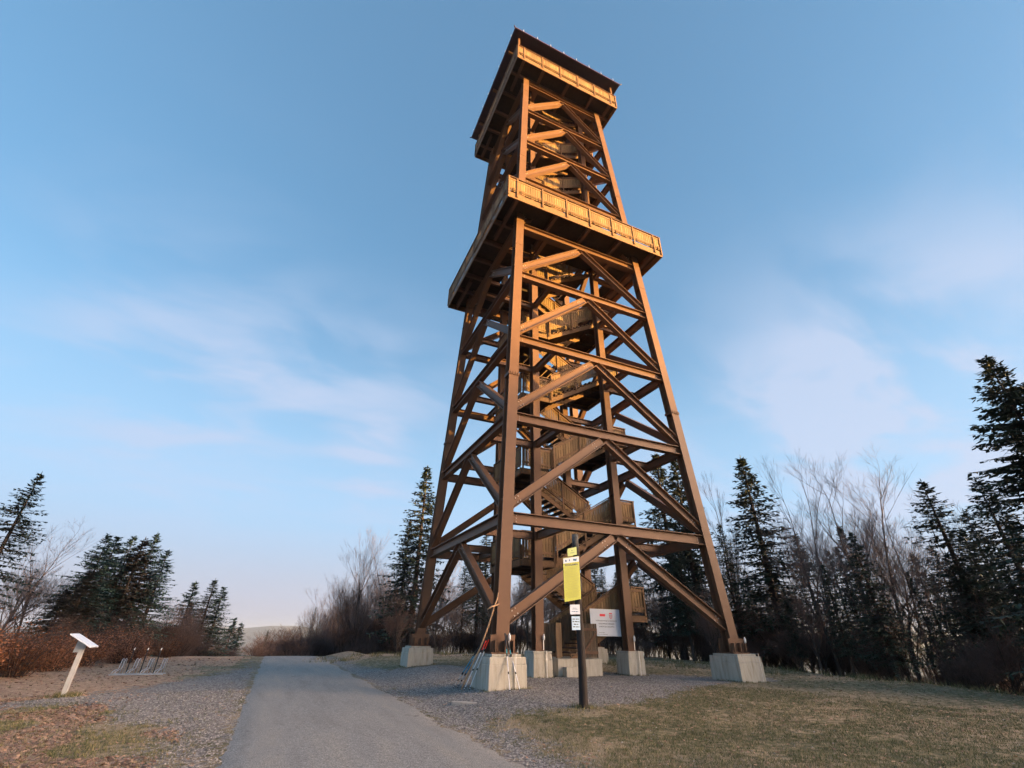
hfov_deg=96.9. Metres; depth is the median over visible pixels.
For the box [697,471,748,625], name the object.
bare tree
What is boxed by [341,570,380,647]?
bare tree
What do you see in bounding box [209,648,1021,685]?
hills
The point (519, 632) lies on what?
bare bush
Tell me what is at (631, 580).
spruce tree
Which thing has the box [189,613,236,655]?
bare bush
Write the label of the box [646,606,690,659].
bare bush
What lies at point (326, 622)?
bare tree
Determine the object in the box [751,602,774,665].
bare tree
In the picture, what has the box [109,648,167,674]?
bicycle rack
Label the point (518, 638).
bare bush
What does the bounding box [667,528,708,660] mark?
spruce tree
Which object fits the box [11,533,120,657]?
spruce tree
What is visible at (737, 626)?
bare bush
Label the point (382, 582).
bare tree
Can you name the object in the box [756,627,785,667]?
bare bush
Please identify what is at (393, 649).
bare bush
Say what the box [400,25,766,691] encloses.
lookout tower
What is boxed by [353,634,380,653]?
bare bush
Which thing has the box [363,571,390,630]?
bare tree
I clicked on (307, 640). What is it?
bare bush
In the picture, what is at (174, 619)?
bare bush
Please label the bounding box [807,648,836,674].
bare bush
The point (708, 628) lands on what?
bare tree
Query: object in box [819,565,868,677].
spruce tree
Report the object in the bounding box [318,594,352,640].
bare tree
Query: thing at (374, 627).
bare tree
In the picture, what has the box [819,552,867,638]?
spruce tree
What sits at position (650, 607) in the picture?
bare tree
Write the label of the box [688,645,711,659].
bare bush
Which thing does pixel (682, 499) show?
spruce tree
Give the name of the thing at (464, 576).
spruce tree
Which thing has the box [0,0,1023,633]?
sky
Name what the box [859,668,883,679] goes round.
bare bush
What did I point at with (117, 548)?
spruce tree
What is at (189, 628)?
bare bush
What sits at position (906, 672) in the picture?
bare tree
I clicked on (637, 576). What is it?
spruce tree
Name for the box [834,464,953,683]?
bare tree
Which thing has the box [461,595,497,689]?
walking stick
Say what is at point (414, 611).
bare tree
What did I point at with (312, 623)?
bare tree
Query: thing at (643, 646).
bare bush
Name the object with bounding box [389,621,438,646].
bare bush
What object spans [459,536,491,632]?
spruce tree
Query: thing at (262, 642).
bare bush
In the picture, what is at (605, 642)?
bare bush
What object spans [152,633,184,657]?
beech bush
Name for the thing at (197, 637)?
bare bush
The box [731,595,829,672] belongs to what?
bare bush
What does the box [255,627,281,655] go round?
bare bush
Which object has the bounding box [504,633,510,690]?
hiking pole
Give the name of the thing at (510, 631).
bare bush
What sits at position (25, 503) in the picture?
spruce tree
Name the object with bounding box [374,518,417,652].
tree
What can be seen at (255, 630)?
hills
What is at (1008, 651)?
bare bush
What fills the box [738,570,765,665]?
spruce tree
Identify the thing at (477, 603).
spruce tree
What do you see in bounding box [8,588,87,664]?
spruce tree
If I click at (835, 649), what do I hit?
bare bush
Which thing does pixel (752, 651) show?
bare bush
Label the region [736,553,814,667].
bare tree
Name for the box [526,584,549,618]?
bare tree
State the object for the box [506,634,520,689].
hiking pole
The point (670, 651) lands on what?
bare bush
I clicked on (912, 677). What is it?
bare bush
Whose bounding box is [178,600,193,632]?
spruce tree
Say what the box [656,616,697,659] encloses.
bare bush
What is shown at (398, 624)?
bare tree
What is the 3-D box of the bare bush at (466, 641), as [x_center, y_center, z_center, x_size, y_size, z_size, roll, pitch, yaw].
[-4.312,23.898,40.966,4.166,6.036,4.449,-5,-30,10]
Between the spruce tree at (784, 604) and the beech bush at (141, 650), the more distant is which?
the spruce tree at (784, 604)
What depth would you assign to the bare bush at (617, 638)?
35.00 m
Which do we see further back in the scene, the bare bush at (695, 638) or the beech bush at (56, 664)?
the bare bush at (695, 638)
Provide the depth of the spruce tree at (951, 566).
23.49 m
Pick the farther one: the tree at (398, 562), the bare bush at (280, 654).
the bare bush at (280, 654)
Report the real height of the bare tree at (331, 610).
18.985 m
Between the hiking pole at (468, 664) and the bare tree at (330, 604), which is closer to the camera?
the hiking pole at (468, 664)
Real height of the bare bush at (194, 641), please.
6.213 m
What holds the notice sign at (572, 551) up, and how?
attached to the wooden post
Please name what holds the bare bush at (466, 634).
on the ground at (379, 677)
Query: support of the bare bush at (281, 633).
on the ground at (379, 677)
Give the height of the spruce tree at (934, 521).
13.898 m
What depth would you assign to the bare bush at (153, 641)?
33.58 m
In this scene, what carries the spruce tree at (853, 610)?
on the ground at (379, 677)
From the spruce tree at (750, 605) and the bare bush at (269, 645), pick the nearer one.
the spruce tree at (750, 605)
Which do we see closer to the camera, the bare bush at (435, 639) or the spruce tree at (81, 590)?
the spruce tree at (81, 590)
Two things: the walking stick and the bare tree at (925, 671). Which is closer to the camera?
the walking stick
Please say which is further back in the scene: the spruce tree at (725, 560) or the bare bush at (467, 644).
the bare bush at (467, 644)
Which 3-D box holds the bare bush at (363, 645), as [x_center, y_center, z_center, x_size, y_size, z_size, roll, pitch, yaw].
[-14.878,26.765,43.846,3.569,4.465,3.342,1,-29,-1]
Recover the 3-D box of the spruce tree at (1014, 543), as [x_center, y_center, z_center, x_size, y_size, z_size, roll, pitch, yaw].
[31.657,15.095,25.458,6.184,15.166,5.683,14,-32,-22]
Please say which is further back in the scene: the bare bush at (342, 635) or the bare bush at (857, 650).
the bare bush at (342, 635)
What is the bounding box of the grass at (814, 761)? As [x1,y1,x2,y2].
[0,651,1023,767]
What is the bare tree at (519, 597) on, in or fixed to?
on the ground at (379, 677)
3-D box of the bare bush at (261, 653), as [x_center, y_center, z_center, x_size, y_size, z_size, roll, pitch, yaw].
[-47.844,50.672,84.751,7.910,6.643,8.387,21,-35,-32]
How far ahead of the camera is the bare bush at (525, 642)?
39.02 m
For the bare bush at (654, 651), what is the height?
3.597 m
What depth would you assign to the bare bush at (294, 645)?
40.33 m
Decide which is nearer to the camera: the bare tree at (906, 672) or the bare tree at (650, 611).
the bare tree at (906, 672)
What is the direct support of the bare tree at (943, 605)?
on the ground at (379, 677)
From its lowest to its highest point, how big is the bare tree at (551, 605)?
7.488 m
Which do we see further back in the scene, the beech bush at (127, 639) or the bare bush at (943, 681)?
the beech bush at (127, 639)
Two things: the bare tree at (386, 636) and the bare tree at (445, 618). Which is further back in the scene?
the bare tree at (386, 636)
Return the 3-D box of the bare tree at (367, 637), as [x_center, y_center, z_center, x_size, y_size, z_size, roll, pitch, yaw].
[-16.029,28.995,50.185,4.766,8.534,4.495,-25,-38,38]
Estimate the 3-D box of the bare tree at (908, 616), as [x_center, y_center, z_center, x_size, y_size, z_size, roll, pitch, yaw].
[20.109,11.655,23.634,3.913,9.693,3.636,-11,-31,20]
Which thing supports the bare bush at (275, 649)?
on the ground at (379, 677)
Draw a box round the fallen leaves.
[0,657,1023,767]
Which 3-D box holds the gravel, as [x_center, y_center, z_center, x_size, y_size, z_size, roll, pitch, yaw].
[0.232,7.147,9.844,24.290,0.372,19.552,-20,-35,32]
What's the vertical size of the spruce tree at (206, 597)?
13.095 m
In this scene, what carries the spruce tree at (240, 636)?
on the ground at (379, 677)
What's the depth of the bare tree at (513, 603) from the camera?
51.40 m
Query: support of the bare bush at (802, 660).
on the ground at (379, 677)
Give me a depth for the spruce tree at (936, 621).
30.64 m
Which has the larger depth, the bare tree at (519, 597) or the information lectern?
the bare tree at (519, 597)
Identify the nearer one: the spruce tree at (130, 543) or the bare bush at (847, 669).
the bare bush at (847, 669)
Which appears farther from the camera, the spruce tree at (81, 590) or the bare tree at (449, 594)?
the bare tree at (449, 594)
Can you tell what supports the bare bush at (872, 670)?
on the ground at (379, 677)
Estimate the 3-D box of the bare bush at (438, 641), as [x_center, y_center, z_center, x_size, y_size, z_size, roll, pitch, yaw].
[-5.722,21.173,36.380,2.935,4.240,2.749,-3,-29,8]
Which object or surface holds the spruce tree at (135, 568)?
on the ground at (379, 677)
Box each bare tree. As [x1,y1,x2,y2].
[0,517,109,634]
[0,521,76,633]
[286,608,328,655]
[291,604,327,655]
[295,596,342,654]
[296,587,331,639]
[301,601,343,655]
[303,569,352,629]
[312,600,355,652]
[313,580,357,628]
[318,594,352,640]
[320,529,395,651]
[330,607,367,650]
[334,569,381,618]
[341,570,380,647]
[341,577,396,650]
[347,607,389,645]
[360,522,398,647]
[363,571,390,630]
[372,594,398,650]
[380,589,415,653]
[399,576,417,644]
[428,574,451,653]
[432,559,463,634]
[437,581,487,652]
[442,580,472,651]
[446,585,470,651]
[510,576,545,653]
[510,579,529,634]
[512,584,530,650]
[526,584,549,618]
[543,591,561,621]
[595,567,646,652]
[630,575,669,657]
[635,557,671,656]
[635,569,677,658]
[688,573,737,652]
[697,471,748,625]
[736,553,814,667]
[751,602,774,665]
[752,448,862,675]
[755,512,837,672]
[772,554,829,673]
[773,452,920,679]
[780,571,849,675]
[823,446,973,682]
[832,515,944,682]
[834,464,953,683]
[860,585,926,681]
[873,577,944,682]
[894,485,1019,685]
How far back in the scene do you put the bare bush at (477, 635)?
40.18 m
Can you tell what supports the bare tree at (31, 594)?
on the ground at (379, 677)
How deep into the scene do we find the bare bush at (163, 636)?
39.25 m
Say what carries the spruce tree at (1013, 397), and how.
on the ground at (379, 677)
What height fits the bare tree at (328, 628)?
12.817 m
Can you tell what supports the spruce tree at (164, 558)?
on the ground at (379, 677)
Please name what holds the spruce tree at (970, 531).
on the ground at (379, 677)
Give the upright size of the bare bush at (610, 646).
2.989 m
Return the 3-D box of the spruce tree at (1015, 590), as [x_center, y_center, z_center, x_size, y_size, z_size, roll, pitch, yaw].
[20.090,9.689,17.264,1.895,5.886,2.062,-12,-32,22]
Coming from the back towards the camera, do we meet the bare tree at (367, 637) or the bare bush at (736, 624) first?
the bare tree at (367, 637)
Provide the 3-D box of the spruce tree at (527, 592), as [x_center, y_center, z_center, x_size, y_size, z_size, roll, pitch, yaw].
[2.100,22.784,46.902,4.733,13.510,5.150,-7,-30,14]
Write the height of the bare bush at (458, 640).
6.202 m
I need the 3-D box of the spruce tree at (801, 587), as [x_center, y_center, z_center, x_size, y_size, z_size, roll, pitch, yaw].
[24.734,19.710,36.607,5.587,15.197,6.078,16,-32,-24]
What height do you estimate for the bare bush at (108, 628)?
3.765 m
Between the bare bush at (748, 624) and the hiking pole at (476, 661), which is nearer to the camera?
the hiking pole at (476, 661)
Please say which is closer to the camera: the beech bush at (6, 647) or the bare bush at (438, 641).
the beech bush at (6, 647)
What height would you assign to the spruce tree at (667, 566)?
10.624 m
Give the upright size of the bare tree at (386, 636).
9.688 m
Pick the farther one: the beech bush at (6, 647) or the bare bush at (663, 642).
the bare bush at (663, 642)
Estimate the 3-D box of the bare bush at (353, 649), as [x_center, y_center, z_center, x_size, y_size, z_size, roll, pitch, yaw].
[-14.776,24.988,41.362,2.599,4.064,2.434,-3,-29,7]
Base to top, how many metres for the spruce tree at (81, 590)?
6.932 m
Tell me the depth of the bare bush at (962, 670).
19.46 m
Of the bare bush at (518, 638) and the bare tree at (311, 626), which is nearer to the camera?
the bare bush at (518, 638)
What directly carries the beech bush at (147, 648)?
on the ground at (379, 677)
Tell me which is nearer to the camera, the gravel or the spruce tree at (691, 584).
the gravel
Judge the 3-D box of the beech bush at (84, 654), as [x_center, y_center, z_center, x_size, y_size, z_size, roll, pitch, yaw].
[-21.616,12.541,21.998,3.246,2.150,2.963,-1,-29,3]
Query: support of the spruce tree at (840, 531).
on the ground at (379, 677)
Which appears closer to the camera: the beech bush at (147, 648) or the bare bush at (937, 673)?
the bare bush at (937, 673)
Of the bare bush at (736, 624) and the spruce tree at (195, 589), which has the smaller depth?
the bare bush at (736, 624)
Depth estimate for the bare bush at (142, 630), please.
31.41 m
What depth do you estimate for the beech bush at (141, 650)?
28.29 m
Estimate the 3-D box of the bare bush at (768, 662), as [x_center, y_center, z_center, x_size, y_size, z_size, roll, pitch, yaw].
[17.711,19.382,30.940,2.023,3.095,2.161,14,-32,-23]
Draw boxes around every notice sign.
[563,556,580,601]
[567,547,576,555]
[570,605,579,613]
[571,616,579,629]
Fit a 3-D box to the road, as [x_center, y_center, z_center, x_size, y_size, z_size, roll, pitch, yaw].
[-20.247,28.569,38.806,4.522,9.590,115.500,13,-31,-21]
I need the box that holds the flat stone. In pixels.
[451,701,476,704]
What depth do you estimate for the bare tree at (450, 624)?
43.73 m
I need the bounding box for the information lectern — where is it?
[61,634,98,695]
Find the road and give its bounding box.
[215,656,526,767]
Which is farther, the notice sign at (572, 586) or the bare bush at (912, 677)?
the bare bush at (912, 677)
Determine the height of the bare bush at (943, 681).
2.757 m
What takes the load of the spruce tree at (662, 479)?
on the ground at (379, 677)
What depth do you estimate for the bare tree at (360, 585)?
67.09 m
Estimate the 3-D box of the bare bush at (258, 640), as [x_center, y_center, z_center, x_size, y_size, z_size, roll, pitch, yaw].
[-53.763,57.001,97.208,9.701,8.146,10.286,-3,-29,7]
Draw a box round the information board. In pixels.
[590,609,620,636]
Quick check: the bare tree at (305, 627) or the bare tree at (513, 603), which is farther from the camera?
the bare tree at (305, 627)
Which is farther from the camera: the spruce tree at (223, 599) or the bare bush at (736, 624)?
the spruce tree at (223, 599)
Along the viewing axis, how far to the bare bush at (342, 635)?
43.67 m
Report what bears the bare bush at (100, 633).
on the ground at (379, 677)
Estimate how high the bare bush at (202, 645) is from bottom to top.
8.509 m
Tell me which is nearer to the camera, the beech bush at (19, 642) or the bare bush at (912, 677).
the beech bush at (19, 642)
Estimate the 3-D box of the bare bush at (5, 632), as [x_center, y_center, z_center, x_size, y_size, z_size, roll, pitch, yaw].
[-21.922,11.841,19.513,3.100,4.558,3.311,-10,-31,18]
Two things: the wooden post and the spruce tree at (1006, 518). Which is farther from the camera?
the spruce tree at (1006, 518)
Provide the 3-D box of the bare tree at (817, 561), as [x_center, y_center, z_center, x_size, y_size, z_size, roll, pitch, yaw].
[18.757,11.034,27.887,6.201,15.910,5.165,23,-36,-34]
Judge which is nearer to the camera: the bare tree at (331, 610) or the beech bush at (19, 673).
the beech bush at (19, 673)
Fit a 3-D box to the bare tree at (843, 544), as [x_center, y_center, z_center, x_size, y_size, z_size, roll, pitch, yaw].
[20.425,11.025,27.507,6.950,16.221,6.640,-8,-30,16]
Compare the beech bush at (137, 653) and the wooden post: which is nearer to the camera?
the wooden post
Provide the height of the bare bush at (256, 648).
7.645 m
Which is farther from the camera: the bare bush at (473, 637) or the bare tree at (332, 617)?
the bare tree at (332, 617)
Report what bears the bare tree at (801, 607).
on the ground at (379, 677)
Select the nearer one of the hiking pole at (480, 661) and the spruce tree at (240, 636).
the hiking pole at (480, 661)
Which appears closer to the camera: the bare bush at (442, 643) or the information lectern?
the information lectern
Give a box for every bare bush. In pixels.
[0,600,74,669]
[8,612,89,651]
[15,616,87,642]
[78,608,142,659]
[84,620,134,656]
[111,613,157,646]
[132,624,171,655]
[142,619,186,653]
[143,626,178,656]
[145,602,193,656]
[150,599,189,653]
[156,601,206,656]
[168,605,206,656]
[171,609,218,655]
[174,610,207,656]
[181,610,223,655]
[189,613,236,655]
[204,621,246,655]
[239,630,274,650]
[239,632,273,655]
[241,636,274,656]
[249,632,294,655]
[254,630,281,647]
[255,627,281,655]
[256,637,292,655]
[266,623,299,644]
[267,635,296,655]
[272,627,317,655]
[282,617,336,655]
[285,626,322,655]
[307,629,336,655]
[314,629,336,655]
[324,608,370,653]
[341,633,365,651]
[347,636,373,653]
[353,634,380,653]
[370,637,390,653]
[387,637,408,652]
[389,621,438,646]
[414,621,449,651]
[427,623,448,652]
[428,622,456,651]
[429,610,474,653]
[443,615,486,653]
[448,614,480,653]
[459,625,483,653]
[463,617,486,652]
[471,605,522,649]
[476,600,524,638]
[476,627,486,648]
[486,612,530,651]
[509,610,530,653]
[522,625,530,650]
[600,636,610,650]
[600,636,620,654]
[606,633,640,655]
[614,603,652,650]
[634,627,657,657]
[635,613,678,657]
[638,628,663,656]
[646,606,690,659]
[649,602,718,660]
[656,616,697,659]
[662,640,675,658]
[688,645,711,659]
[694,634,718,661]
[699,604,753,646]
[706,606,761,648]
[715,596,768,647]
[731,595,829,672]
[736,620,785,666]
[740,636,770,658]
[747,596,844,673]
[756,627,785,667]
[761,656,778,667]
[779,628,810,671]
[793,608,876,674]
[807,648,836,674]
[817,634,856,675]
[818,620,872,676]
[820,631,878,678]
[839,610,924,679]
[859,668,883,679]
[869,650,911,680]
[904,649,943,684]
[912,589,1023,695]
[917,632,1012,689]
[918,643,995,691]
[927,660,964,687]
[945,631,1015,693]
[997,670,1023,694]
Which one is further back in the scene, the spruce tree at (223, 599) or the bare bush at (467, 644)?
the spruce tree at (223, 599)
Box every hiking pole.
[453,642,481,687]
[457,642,483,687]
[464,638,487,688]
[469,637,489,689]
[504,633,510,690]
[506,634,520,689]
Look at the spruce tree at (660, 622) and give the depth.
37.08 m
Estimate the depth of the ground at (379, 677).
11.28 m
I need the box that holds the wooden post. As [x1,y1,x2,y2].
[572,534,587,708]
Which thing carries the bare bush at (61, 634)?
on the ground at (379, 677)
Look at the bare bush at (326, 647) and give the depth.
45.97 m
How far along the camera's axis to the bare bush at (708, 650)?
29.60 m
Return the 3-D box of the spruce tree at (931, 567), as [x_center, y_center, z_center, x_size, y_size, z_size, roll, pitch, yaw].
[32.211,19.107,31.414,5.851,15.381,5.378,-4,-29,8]
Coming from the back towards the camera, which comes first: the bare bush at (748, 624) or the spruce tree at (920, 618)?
the bare bush at (748, 624)
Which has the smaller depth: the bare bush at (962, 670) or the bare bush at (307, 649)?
the bare bush at (962, 670)
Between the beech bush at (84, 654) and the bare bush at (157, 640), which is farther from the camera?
the bare bush at (157, 640)
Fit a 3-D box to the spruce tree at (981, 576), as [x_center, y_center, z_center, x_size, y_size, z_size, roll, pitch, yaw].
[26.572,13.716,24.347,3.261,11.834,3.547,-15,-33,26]
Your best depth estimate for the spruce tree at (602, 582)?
44.15 m
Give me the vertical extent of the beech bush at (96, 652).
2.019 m
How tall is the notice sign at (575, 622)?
0.318 m
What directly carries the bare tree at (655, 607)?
on the ground at (379, 677)
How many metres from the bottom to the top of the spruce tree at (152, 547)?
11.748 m
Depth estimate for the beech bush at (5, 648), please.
16.07 m
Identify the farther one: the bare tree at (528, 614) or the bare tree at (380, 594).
the bare tree at (380, 594)
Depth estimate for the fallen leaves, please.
9.11 m
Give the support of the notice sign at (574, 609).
attached to the wooden post
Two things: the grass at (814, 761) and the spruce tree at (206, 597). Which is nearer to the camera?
the grass at (814, 761)
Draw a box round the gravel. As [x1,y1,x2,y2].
[0,677,1020,767]
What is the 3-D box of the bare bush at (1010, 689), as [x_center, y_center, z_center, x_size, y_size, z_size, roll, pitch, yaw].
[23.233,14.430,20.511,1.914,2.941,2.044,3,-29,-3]
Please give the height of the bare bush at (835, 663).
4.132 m
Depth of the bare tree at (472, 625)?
52.23 m
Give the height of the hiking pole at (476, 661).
1.386 m
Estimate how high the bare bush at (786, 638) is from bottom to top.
6.485 m
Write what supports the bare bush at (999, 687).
on the ground at (379, 677)
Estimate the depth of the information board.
19.27 m
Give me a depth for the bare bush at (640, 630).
36.04 m
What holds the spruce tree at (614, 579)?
on the ground at (379, 677)
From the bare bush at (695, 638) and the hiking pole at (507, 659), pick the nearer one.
the hiking pole at (507, 659)
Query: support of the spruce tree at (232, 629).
on the ground at (379, 677)
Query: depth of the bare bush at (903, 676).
23.23 m
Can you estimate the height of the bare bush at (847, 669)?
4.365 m
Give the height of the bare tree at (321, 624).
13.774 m
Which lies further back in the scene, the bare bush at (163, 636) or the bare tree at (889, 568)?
the bare bush at (163, 636)
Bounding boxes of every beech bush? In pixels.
[0,608,41,666]
[0,615,74,677]
[0,624,20,663]
[0,624,51,672]
[12,626,75,669]
[28,635,94,671]
[36,618,118,667]
[60,621,130,665]
[99,624,161,661]
[101,630,153,662]
[103,633,150,663]
[123,636,153,659]
[123,637,154,659]
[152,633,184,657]
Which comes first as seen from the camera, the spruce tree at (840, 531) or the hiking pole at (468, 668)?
the hiking pole at (468, 668)
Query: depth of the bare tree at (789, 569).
41.24 m
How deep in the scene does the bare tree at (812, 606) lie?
38.01 m
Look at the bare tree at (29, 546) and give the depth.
30.74 m
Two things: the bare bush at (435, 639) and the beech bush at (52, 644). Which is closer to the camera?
the beech bush at (52, 644)
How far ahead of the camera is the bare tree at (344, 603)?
47.86 m
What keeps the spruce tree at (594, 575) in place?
on the ground at (379, 677)
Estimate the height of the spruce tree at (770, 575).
17.383 m
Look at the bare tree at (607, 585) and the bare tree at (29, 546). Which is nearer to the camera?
the bare tree at (29, 546)
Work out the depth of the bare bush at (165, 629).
40.23 m
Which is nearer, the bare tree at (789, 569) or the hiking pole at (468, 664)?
the hiking pole at (468, 664)
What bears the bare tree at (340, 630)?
on the ground at (379, 677)
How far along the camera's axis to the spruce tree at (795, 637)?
25.51 m
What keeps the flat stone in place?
on the ground at (379, 677)
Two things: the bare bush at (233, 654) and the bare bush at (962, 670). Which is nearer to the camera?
the bare bush at (962, 670)
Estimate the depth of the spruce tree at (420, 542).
45.73 m
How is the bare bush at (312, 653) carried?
on the ground at (379, 677)
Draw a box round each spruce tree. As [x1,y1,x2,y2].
[0,471,47,620]
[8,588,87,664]
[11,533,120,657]
[17,568,107,638]
[28,536,131,656]
[61,536,143,629]
[81,538,159,651]
[98,533,174,656]
[120,548,178,656]
[163,582,204,632]
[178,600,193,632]
[187,579,229,655]
[198,586,235,655]
[216,618,237,653]
[228,623,245,655]
[365,466,453,645]
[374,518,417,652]
[448,563,474,653]
[453,562,490,653]
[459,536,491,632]
[512,576,548,622]
[530,571,557,622]
[591,568,603,593]
[595,569,610,651]
[610,572,636,649]
[627,562,651,647]
[633,454,730,659]
[634,567,656,656]
[655,460,746,661]
[658,529,696,659]
[658,592,671,658]
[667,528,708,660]
[675,552,711,660]
[711,524,764,631]
[723,456,851,670]
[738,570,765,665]
[759,544,819,673]
[781,587,810,671]
[786,533,850,675]
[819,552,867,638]
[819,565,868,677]
[833,547,885,678]
[834,525,932,679]
[846,532,937,680]
[904,479,1023,693]
[905,571,957,685]
[911,556,997,688]
[924,548,1020,689]
[928,571,967,662]
[937,551,1021,689]
[953,556,1022,687]
[958,527,1021,683]
[959,477,1023,647]
[960,508,1019,687]
[965,355,1023,680]
[996,557,1023,662]
[1004,522,1023,595]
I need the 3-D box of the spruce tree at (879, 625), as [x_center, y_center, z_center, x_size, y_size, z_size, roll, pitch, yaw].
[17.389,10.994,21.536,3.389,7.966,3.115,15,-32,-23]
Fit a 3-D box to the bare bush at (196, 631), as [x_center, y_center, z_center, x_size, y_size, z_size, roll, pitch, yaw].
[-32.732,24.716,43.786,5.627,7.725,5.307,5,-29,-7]
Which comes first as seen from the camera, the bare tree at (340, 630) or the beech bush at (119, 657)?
the beech bush at (119, 657)
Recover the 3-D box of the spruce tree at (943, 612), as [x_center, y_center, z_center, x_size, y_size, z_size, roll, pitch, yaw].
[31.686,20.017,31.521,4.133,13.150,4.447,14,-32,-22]
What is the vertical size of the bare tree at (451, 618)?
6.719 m
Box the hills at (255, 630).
[0,625,977,659]
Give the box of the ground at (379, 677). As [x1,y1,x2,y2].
[0,651,1023,767]
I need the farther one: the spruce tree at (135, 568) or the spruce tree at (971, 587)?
the spruce tree at (135, 568)
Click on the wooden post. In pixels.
(583, 690)
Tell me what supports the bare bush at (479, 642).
on the ground at (379, 677)
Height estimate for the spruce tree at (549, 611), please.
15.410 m
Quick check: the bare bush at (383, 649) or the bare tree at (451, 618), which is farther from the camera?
the bare bush at (383, 649)
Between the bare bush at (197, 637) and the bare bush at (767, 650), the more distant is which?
the bare bush at (197, 637)
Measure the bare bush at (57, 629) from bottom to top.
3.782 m

